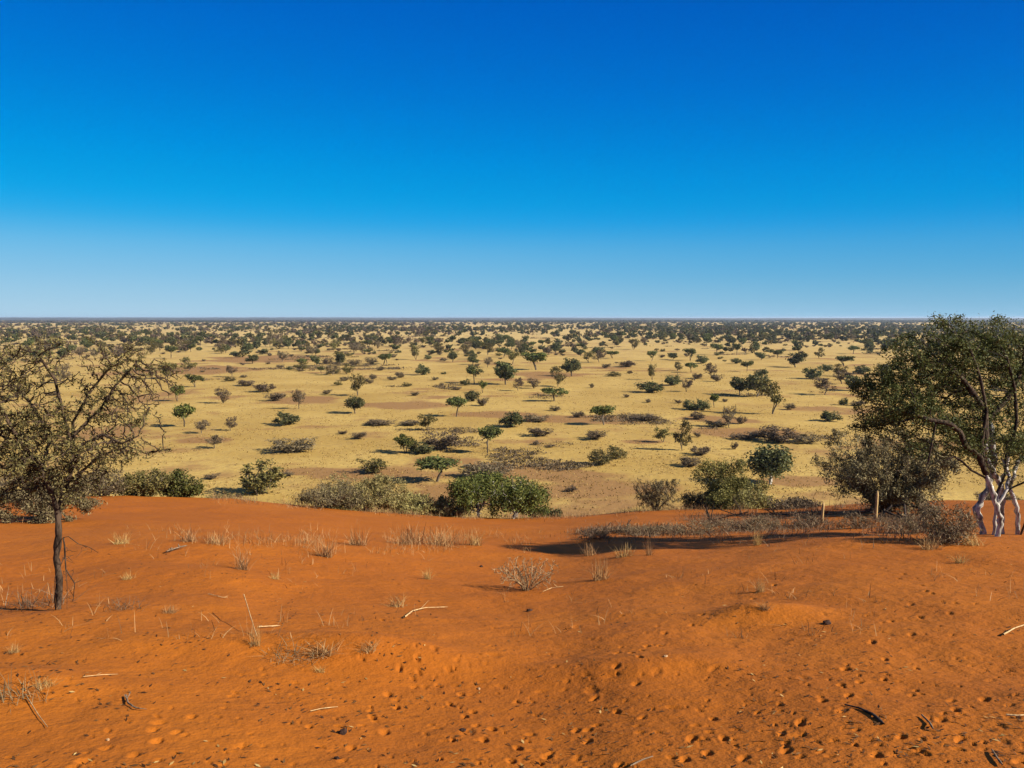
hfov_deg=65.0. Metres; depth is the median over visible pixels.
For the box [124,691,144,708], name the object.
stick
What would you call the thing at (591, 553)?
grass tuft
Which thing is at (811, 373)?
green shrub
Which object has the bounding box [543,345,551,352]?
bare tree
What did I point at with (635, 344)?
loose tree
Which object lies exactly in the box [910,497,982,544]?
dry shrub
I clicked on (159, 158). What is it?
sky
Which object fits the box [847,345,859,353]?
umbrella tree
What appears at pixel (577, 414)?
brown shrub
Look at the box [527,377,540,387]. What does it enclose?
bare tree
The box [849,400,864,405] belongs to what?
brown shrub
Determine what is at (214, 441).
bare tree
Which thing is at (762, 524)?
brush heap
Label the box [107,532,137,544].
grass tuft
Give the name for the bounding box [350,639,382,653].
grass tuft
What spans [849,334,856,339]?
bare tree
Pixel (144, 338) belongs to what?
round tree
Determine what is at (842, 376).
bare tree
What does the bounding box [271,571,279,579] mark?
grass tuft
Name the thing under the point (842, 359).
umbrella tree
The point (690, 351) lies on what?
umbrella tree
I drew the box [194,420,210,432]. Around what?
bare tree
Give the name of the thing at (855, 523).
brush heap
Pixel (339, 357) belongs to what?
round tree
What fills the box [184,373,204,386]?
green tree
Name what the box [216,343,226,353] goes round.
loose tree
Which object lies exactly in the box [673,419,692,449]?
loose tree
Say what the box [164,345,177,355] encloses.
umbrella tree
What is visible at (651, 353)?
umbrella tree
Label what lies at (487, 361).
bare tree
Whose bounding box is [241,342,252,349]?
round tree
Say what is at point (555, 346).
round tree
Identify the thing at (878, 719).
stick
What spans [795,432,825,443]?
brown shrub
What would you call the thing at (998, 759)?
stick
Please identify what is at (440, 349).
loose tree
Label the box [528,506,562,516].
shrub
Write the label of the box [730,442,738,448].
brown shrub
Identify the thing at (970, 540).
grass tuft
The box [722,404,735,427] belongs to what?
bare tree
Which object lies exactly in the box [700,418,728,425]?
brown shrub
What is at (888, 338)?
round tree
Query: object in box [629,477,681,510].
spiky shrub
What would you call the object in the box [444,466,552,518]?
green bush
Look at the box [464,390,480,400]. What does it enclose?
green shrub
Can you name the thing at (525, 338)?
round tree
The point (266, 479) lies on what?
olive shrub
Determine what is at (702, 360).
green shrub
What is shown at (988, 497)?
grey shrub
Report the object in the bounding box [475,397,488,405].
brown shrub
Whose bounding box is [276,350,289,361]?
bare tree
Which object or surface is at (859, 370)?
green shrub
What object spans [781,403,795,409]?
brown shrub
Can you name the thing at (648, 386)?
green shrub
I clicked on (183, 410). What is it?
green tree
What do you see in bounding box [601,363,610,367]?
brown shrub
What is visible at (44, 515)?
thorn shrub
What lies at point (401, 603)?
grass tuft
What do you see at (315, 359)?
round tree
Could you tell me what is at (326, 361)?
brown shrub
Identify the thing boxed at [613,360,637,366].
brown shrub
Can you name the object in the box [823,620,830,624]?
dung lump
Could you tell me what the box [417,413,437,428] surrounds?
bush
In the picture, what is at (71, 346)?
round tree
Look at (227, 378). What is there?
olive shrub
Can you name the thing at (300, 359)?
umbrella tree
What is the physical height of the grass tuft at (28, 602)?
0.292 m
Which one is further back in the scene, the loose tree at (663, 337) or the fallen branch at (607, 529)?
the loose tree at (663, 337)
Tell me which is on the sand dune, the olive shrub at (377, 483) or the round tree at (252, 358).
the olive shrub at (377, 483)
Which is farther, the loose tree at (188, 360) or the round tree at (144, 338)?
the round tree at (144, 338)
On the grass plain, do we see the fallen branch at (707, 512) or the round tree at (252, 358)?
the round tree at (252, 358)
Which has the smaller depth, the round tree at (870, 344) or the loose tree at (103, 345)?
the loose tree at (103, 345)
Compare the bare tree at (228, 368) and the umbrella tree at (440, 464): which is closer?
the umbrella tree at (440, 464)
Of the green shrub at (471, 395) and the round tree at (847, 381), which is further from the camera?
the round tree at (847, 381)
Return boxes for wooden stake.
[821,502,823,521]
[874,491,878,518]
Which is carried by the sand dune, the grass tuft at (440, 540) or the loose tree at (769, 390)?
the grass tuft at (440, 540)
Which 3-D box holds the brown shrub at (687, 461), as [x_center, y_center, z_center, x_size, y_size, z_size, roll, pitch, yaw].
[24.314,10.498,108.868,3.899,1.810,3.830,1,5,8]
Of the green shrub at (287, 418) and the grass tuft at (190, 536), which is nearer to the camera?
the grass tuft at (190, 536)
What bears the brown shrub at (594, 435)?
on the grass plain
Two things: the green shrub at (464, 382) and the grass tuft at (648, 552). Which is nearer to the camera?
the grass tuft at (648, 552)
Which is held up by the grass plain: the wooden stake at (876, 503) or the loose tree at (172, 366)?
the loose tree at (172, 366)
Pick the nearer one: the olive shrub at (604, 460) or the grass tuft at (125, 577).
the grass tuft at (125, 577)
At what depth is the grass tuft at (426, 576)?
11.51 m
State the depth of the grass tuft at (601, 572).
11.35 m
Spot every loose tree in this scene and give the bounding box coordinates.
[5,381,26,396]
[96,341,107,351]
[145,343,156,352]
[154,362,178,378]
[178,356,196,370]
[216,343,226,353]
[293,360,308,368]
[328,339,338,349]
[342,363,355,373]
[349,373,366,395]
[410,344,420,359]
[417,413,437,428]
[434,346,445,354]
[459,344,468,353]
[481,342,493,353]
[504,351,518,363]
[549,366,566,384]
[583,351,594,362]
[629,339,639,348]
[648,363,656,379]
[652,426,672,441]
[660,332,666,340]
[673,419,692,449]
[674,362,682,370]
[754,378,785,413]
[814,347,825,356]
[832,363,848,374]
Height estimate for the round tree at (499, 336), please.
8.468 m
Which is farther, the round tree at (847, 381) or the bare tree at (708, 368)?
the bare tree at (708, 368)
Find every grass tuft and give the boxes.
[0,583,95,611]
[0,662,69,713]
[5,639,25,653]
[31,675,64,690]
[86,595,149,611]
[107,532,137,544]
[120,571,133,579]
[155,603,184,613]
[174,526,207,541]
[191,528,237,545]
[226,547,259,570]
[245,631,323,671]
[248,622,264,646]
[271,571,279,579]
[288,637,347,661]
[301,534,344,557]
[314,664,329,674]
[343,527,371,545]
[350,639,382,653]
[376,592,406,607]
[377,524,451,545]
[420,525,464,546]
[420,568,433,579]
[466,529,487,545]
[571,558,617,580]
[580,543,597,555]
[606,542,634,557]
[643,540,654,555]
[749,527,765,545]
[754,601,774,610]
[756,578,766,592]
[913,532,950,549]
[945,554,970,563]
[960,531,1005,546]
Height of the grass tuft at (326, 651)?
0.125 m
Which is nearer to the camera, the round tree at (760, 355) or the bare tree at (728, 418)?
the bare tree at (728, 418)
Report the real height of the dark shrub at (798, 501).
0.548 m
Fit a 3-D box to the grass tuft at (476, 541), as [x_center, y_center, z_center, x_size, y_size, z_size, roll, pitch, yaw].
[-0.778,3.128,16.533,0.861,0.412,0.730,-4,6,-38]
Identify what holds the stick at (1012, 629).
on the sand dune
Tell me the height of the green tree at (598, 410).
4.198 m
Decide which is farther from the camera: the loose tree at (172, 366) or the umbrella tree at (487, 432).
the loose tree at (172, 366)
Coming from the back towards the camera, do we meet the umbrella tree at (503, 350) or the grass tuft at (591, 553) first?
the umbrella tree at (503, 350)
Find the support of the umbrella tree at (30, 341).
on the grass plain
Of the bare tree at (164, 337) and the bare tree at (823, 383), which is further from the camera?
the bare tree at (164, 337)
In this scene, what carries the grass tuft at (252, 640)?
on the sand dune
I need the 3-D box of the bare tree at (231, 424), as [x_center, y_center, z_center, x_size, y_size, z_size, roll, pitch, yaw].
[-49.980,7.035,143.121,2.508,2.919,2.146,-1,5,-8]
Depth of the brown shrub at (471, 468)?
101.87 m
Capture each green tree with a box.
[170,385,185,400]
[172,403,195,426]
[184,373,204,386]
[392,433,420,452]
[479,380,487,392]
[520,351,549,369]
[589,405,615,424]
[710,394,719,404]
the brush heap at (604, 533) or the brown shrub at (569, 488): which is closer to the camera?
the brush heap at (604, 533)
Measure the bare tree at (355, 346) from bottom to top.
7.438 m
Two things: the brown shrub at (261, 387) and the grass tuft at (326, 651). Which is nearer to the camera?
the grass tuft at (326, 651)
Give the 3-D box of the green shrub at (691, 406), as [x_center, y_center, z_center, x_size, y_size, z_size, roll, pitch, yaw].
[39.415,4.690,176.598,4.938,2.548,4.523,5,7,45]
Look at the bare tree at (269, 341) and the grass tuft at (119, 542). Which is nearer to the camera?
the grass tuft at (119, 542)
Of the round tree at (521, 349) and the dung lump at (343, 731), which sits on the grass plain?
the round tree at (521, 349)
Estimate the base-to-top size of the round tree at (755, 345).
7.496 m
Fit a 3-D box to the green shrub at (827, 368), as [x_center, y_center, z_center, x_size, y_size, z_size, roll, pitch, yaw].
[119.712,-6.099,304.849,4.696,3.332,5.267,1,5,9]
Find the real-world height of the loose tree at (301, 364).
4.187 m
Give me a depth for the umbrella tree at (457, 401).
162.62 m
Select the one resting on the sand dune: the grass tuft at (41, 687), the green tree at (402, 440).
the grass tuft at (41, 687)
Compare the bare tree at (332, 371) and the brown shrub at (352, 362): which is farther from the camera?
the brown shrub at (352, 362)
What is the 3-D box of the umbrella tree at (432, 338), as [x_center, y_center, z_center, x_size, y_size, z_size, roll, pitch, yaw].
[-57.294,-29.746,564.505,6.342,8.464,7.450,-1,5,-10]
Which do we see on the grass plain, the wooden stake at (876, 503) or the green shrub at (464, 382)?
the green shrub at (464, 382)
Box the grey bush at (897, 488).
[810,424,963,514]
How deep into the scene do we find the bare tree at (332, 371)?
282.48 m
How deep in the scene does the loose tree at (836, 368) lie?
275.78 m
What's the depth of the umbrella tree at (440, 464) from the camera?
98.17 m
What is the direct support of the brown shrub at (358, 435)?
on the grass plain
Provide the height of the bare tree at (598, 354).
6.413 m
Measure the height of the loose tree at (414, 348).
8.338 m
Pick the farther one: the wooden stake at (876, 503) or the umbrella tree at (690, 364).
the umbrella tree at (690, 364)
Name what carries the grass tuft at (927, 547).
on the sand dune
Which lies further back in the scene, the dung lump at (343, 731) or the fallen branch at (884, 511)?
the fallen branch at (884, 511)
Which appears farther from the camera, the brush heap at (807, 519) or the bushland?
the bushland
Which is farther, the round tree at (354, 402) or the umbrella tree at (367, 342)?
the umbrella tree at (367, 342)
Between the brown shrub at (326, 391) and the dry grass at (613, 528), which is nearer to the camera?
the dry grass at (613, 528)
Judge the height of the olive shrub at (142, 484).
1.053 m
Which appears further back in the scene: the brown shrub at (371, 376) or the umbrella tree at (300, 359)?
the umbrella tree at (300, 359)
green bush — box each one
[156,468,206,496]
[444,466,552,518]
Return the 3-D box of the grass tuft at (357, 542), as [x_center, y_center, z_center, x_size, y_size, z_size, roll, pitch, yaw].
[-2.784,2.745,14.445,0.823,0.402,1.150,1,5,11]
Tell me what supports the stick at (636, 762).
on the sand dune
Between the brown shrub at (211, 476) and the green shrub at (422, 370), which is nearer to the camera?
the brown shrub at (211, 476)
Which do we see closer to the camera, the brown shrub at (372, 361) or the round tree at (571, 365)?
the round tree at (571, 365)
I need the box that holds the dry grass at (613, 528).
[0,492,1023,639]
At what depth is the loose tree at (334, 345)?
501.68 m
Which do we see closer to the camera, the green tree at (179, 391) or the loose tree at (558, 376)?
the green tree at (179, 391)
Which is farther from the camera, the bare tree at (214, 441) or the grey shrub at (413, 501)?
the bare tree at (214, 441)
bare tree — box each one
[54,362,72,382]
[73,348,87,357]
[88,346,101,358]
[160,335,167,343]
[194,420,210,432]
[204,435,224,448]
[213,388,231,402]
[217,334,227,343]
[224,416,237,430]
[226,365,237,372]
[265,335,274,344]
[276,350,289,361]
[288,389,305,406]
[307,344,317,353]
[323,362,340,373]
[349,341,359,352]
[374,340,380,347]
[392,335,400,344]
[393,340,401,344]
[464,341,471,349]
[483,357,492,366]
[511,377,523,389]
[515,340,522,347]
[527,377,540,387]
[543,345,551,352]
[592,350,606,360]
[640,337,647,344]
[680,377,694,391]
[704,362,717,374]
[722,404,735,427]
[812,377,837,394]
[833,368,852,383]
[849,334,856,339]
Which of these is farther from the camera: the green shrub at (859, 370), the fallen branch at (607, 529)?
the green shrub at (859, 370)
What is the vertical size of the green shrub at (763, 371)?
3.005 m
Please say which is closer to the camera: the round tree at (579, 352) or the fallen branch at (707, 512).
the fallen branch at (707, 512)
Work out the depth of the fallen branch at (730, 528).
19.21 m
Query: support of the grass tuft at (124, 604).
on the sand dune
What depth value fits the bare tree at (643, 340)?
591.57 m
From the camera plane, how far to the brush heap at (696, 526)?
19.15 m
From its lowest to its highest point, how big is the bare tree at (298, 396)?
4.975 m
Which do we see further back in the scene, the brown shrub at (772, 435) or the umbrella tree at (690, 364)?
the umbrella tree at (690, 364)
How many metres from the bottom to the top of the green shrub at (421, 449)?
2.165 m
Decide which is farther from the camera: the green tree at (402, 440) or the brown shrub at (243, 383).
the brown shrub at (243, 383)
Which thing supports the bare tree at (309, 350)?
on the grass plain
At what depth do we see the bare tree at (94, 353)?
391.54 m
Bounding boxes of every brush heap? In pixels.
[582,524,615,539]
[619,522,671,535]
[665,517,731,534]
[724,511,786,531]
[789,509,835,528]
[832,510,875,529]
[876,511,930,534]
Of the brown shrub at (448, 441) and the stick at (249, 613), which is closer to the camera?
the stick at (249, 613)
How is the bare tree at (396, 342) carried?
on the grass plain
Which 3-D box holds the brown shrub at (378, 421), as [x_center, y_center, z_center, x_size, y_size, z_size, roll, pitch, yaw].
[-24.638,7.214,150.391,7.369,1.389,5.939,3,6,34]
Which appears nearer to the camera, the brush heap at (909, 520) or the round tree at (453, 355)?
the brush heap at (909, 520)
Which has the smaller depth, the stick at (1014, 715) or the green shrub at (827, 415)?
the stick at (1014, 715)
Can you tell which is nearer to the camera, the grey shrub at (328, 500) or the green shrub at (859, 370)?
the grey shrub at (328, 500)
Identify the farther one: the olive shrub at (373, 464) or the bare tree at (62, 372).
the bare tree at (62, 372)
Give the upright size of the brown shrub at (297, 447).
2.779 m
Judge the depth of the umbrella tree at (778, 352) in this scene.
400.18 m
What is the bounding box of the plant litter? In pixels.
[0,525,1023,767]
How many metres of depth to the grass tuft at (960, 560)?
10.65 m
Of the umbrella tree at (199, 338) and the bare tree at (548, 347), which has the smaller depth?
the bare tree at (548, 347)
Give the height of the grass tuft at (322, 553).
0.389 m
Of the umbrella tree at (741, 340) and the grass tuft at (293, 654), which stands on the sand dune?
the grass tuft at (293, 654)
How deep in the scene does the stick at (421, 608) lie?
8.87 m
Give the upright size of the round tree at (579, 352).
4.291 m
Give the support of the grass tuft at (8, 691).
on the sand dune
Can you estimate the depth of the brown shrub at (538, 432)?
136.36 m
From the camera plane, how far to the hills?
8930.49 m
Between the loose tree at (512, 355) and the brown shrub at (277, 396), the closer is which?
the brown shrub at (277, 396)
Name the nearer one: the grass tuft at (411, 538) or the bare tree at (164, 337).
the grass tuft at (411, 538)
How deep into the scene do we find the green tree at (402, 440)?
119.71 m
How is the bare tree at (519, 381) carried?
on the grass plain
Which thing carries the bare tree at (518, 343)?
on the grass plain
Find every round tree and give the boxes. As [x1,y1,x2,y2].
[68,344,76,352]
[79,337,87,346]
[139,336,147,345]
[167,336,176,344]
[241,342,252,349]
[244,354,259,363]
[283,337,293,348]
[294,340,302,345]
[309,355,321,364]
[335,353,345,362]
[343,394,364,413]
[447,351,457,361]
[467,350,476,356]
[467,356,479,362]
[472,340,480,348]
[487,339,494,346]
[493,361,518,384]
[494,333,503,340]
[507,338,514,349]
[518,347,526,353]
[522,335,528,340]
[551,342,561,352]
[559,357,581,375]
[574,349,585,355]
[590,347,604,352]
[667,353,678,358]
[729,376,747,394]
[742,440,795,483]
[744,372,769,396]
[749,341,759,352]
[754,352,765,359]
[785,352,807,366]
[843,375,860,385]
[864,341,874,348]
[880,342,891,349]
[883,337,893,342]
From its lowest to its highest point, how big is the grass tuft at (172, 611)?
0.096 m
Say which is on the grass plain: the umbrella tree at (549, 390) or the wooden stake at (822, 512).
the umbrella tree at (549, 390)
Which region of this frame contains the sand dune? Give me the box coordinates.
[0,496,1023,767]
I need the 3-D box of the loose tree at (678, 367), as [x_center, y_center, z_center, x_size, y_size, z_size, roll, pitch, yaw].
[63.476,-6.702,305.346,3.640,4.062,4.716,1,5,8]
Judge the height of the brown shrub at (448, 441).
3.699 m
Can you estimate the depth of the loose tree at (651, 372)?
260.63 m
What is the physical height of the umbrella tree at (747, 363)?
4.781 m
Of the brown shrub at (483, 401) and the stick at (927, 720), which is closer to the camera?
the stick at (927, 720)
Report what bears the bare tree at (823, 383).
on the grass plain
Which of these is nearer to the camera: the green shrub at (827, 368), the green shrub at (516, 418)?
the green shrub at (516, 418)
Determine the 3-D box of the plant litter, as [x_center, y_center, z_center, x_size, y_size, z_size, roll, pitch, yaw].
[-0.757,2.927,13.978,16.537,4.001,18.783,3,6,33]
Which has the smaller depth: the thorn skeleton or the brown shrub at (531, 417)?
the thorn skeleton
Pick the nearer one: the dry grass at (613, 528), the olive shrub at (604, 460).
the dry grass at (613, 528)
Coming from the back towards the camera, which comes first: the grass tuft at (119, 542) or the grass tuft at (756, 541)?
the grass tuft at (756, 541)
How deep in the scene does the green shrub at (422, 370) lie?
281.84 m
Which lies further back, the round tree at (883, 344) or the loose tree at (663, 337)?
the loose tree at (663, 337)
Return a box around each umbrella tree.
[22,338,33,345]
[82,342,91,348]
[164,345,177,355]
[187,344,195,350]
[195,335,203,343]
[294,358,306,363]
[362,339,371,344]
[377,353,389,364]
[413,453,462,481]
[426,336,434,340]
[445,396,468,416]
[466,364,483,382]
[477,424,503,452]
[495,340,504,347]
[496,348,509,355]
[540,387,568,400]
[606,351,618,357]
[647,350,656,358]
[682,348,695,360]
[684,362,697,368]
[703,336,711,345]
[710,342,723,352]
[731,343,740,354]
[738,338,746,347]
[740,361,753,367]
[771,350,783,357]
[835,355,855,365]
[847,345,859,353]
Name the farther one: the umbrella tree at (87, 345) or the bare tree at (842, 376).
the umbrella tree at (87, 345)
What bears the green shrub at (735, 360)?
on the grass plain
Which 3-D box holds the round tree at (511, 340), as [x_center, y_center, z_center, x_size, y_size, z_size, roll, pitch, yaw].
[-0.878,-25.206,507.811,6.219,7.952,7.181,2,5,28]
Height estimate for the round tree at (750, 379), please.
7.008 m
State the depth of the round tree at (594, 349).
428.64 m
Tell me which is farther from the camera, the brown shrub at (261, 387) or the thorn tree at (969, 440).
the brown shrub at (261, 387)
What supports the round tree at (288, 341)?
on the grass plain
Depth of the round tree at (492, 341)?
510.05 m
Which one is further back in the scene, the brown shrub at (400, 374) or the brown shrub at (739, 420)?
the brown shrub at (400, 374)
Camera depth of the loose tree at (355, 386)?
207.84 m
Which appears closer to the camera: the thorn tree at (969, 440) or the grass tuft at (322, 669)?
the grass tuft at (322, 669)
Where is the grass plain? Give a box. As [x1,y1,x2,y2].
[0,320,1023,517]
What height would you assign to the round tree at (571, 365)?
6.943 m
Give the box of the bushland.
[0,319,1023,377]
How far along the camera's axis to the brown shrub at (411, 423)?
149.76 m
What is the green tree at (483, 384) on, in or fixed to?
on the grass plain
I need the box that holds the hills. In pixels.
[0,317,1023,319]
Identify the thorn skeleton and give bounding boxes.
[492,555,558,591]
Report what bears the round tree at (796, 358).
on the grass plain
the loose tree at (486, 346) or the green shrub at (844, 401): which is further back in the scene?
the loose tree at (486, 346)
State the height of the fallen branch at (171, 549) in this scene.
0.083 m
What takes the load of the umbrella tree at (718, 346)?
on the grass plain
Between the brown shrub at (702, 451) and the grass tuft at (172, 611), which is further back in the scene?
the brown shrub at (702, 451)
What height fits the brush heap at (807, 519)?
0.487 m
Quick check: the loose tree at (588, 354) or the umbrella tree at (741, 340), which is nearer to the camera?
the loose tree at (588, 354)
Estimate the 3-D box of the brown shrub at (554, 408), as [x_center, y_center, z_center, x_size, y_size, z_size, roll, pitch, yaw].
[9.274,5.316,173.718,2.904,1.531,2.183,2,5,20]
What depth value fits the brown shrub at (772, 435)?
129.62 m
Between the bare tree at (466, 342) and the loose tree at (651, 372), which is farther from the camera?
the bare tree at (466, 342)
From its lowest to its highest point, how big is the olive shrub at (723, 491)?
2.224 m
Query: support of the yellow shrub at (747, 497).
on the sand dune
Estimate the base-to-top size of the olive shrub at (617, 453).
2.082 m
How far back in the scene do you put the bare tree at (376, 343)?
525.87 m
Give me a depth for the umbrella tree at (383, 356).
345.41 m
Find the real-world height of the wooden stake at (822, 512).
0.627 m
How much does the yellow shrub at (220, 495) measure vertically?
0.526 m
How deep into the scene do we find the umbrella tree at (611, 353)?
396.44 m
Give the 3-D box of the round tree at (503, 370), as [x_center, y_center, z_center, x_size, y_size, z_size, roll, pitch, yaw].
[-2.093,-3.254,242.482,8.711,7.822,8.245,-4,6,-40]
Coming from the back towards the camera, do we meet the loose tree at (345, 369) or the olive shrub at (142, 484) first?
the loose tree at (345, 369)
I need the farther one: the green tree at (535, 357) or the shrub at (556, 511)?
the green tree at (535, 357)
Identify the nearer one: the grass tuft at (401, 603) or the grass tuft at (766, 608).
the grass tuft at (766, 608)
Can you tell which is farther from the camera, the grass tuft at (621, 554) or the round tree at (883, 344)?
the round tree at (883, 344)
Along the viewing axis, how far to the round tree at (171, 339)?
546.39 m
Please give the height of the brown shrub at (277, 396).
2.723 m
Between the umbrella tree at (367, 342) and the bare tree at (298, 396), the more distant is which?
the umbrella tree at (367, 342)
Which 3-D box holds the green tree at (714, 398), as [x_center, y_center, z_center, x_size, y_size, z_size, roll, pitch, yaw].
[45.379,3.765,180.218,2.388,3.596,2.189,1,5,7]
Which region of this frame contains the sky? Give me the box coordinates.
[0,0,1023,317]
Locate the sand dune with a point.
(458, 646)
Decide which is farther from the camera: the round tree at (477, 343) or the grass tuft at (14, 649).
the round tree at (477, 343)
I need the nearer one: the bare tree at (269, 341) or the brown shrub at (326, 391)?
the brown shrub at (326, 391)
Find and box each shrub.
[0,470,107,523]
[70,465,129,496]
[110,464,173,496]
[201,490,235,497]
[204,473,220,478]
[223,376,235,380]
[236,457,286,494]
[238,380,254,385]
[251,383,275,391]
[263,392,287,400]
[265,436,318,452]
[271,411,300,424]
[281,470,293,475]
[291,479,368,508]
[319,471,408,511]
[321,359,331,363]
[322,389,332,393]
[347,359,359,364]
[348,431,366,438]
[355,457,389,472]
[363,357,377,363]
[363,418,395,425]
[368,374,377,378]
[387,489,438,514]
[395,372,405,377]
[398,420,419,425]
[407,440,435,454]
[415,363,430,374]
[418,430,464,449]
[428,494,471,517]
[454,459,519,475]
[460,379,470,384]
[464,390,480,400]
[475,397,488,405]
[498,410,525,426]
[523,413,555,421]
[526,428,552,435]
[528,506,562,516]
[549,405,560,410]
[565,485,576,491]
[571,411,585,417]
[585,429,607,439]
[587,447,613,464]
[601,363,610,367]
[606,371,620,376]
[607,445,627,458]
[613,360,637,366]
[625,412,662,419]
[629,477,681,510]
[634,381,664,392]
[664,373,681,385]
[677,455,703,466]
[678,491,712,508]
[682,399,698,409]
[689,410,705,419]
[689,454,774,509]
[690,446,710,454]
[692,373,702,378]
[695,354,708,363]
[696,399,711,409]
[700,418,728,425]
[710,373,724,381]
[728,431,762,439]
[729,358,741,363]
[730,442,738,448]
[731,487,771,509]
[735,415,747,423]
[752,424,800,442]
[755,368,768,374]
[767,495,822,509]
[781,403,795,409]
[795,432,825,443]
[801,366,823,378]
[820,410,843,420]
[822,364,833,370]
[839,397,847,404]
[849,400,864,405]
[852,365,870,373]
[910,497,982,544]
[974,489,1021,499]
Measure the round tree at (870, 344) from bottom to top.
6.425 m
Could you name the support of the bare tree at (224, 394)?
on the grass plain
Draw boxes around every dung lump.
[338,728,346,734]
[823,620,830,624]
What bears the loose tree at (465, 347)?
on the grass plain
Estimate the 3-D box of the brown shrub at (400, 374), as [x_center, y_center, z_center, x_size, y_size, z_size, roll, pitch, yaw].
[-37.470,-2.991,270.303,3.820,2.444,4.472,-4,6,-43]
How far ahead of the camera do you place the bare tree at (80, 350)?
408.14 m
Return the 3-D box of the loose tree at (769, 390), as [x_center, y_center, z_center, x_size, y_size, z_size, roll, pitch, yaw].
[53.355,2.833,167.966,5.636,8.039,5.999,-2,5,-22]
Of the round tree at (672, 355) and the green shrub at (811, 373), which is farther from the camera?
the round tree at (672, 355)
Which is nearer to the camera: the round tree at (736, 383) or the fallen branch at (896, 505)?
the fallen branch at (896, 505)
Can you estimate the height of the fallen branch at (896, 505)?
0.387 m
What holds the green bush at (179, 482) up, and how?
on the sand dune
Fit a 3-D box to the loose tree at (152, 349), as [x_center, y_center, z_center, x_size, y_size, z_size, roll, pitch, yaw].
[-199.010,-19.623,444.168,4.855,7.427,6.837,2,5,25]
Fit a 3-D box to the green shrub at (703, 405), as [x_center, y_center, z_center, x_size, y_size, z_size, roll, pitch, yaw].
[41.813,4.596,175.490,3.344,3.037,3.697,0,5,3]
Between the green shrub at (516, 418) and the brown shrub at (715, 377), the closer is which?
the green shrub at (516, 418)
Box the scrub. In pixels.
[0,332,978,508]
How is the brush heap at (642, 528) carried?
on the sand dune
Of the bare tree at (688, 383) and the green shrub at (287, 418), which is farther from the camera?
the bare tree at (688, 383)
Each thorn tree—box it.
[0,330,182,609]
[845,311,1023,536]
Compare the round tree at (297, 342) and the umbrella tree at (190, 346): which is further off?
the round tree at (297, 342)
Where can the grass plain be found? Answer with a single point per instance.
(224, 460)
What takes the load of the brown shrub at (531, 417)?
on the grass plain
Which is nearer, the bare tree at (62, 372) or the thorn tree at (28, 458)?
the thorn tree at (28, 458)
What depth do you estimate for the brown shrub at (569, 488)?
92.86 m
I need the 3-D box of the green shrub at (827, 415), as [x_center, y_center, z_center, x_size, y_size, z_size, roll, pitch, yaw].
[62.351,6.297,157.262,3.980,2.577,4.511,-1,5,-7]
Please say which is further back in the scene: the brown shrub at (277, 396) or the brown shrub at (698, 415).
the brown shrub at (277, 396)
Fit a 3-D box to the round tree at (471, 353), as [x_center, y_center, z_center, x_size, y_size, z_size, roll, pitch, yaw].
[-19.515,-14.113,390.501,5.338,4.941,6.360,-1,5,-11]
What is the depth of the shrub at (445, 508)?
28.44 m
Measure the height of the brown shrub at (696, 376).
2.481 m
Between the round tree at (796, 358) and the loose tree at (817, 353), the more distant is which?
the loose tree at (817, 353)
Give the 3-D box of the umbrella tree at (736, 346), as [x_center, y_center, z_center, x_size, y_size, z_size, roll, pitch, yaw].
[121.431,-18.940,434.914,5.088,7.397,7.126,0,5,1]
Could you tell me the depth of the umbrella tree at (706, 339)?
572.41 m
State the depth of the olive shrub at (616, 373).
277.56 m
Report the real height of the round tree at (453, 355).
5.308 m
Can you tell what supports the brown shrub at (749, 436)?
on the grass plain
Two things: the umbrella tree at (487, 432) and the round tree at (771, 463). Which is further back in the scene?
the umbrella tree at (487, 432)
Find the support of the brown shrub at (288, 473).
on the grass plain
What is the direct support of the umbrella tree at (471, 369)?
on the grass plain
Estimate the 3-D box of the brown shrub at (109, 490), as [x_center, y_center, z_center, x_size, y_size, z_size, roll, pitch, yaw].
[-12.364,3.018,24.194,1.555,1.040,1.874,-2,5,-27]
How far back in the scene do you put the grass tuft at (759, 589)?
9.18 m
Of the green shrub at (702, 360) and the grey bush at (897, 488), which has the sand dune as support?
the grey bush at (897, 488)
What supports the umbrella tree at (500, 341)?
on the grass plain
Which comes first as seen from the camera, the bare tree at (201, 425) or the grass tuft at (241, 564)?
the grass tuft at (241, 564)
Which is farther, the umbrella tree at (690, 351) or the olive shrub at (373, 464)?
the umbrella tree at (690, 351)
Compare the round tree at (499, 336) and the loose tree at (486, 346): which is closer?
the loose tree at (486, 346)
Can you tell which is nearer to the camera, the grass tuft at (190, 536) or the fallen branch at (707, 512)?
the grass tuft at (190, 536)
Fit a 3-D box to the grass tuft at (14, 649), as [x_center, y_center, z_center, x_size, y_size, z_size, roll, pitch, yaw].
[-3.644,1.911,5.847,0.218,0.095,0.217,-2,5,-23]
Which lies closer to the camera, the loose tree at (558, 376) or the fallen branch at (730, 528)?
the fallen branch at (730, 528)
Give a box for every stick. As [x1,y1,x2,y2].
[25,694,47,726]
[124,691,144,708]
[243,594,256,635]
[404,600,440,617]
[630,756,652,765]
[844,704,884,723]
[921,714,933,728]
[991,749,1002,764]
[1003,624,1023,634]
[1006,714,1023,715]
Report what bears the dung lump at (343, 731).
on the sand dune
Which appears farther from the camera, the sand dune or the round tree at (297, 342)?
the round tree at (297, 342)
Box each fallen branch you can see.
[166,544,186,551]
[579,519,630,536]
[686,520,754,530]
[693,499,788,523]
[803,504,907,517]
[880,503,930,514]

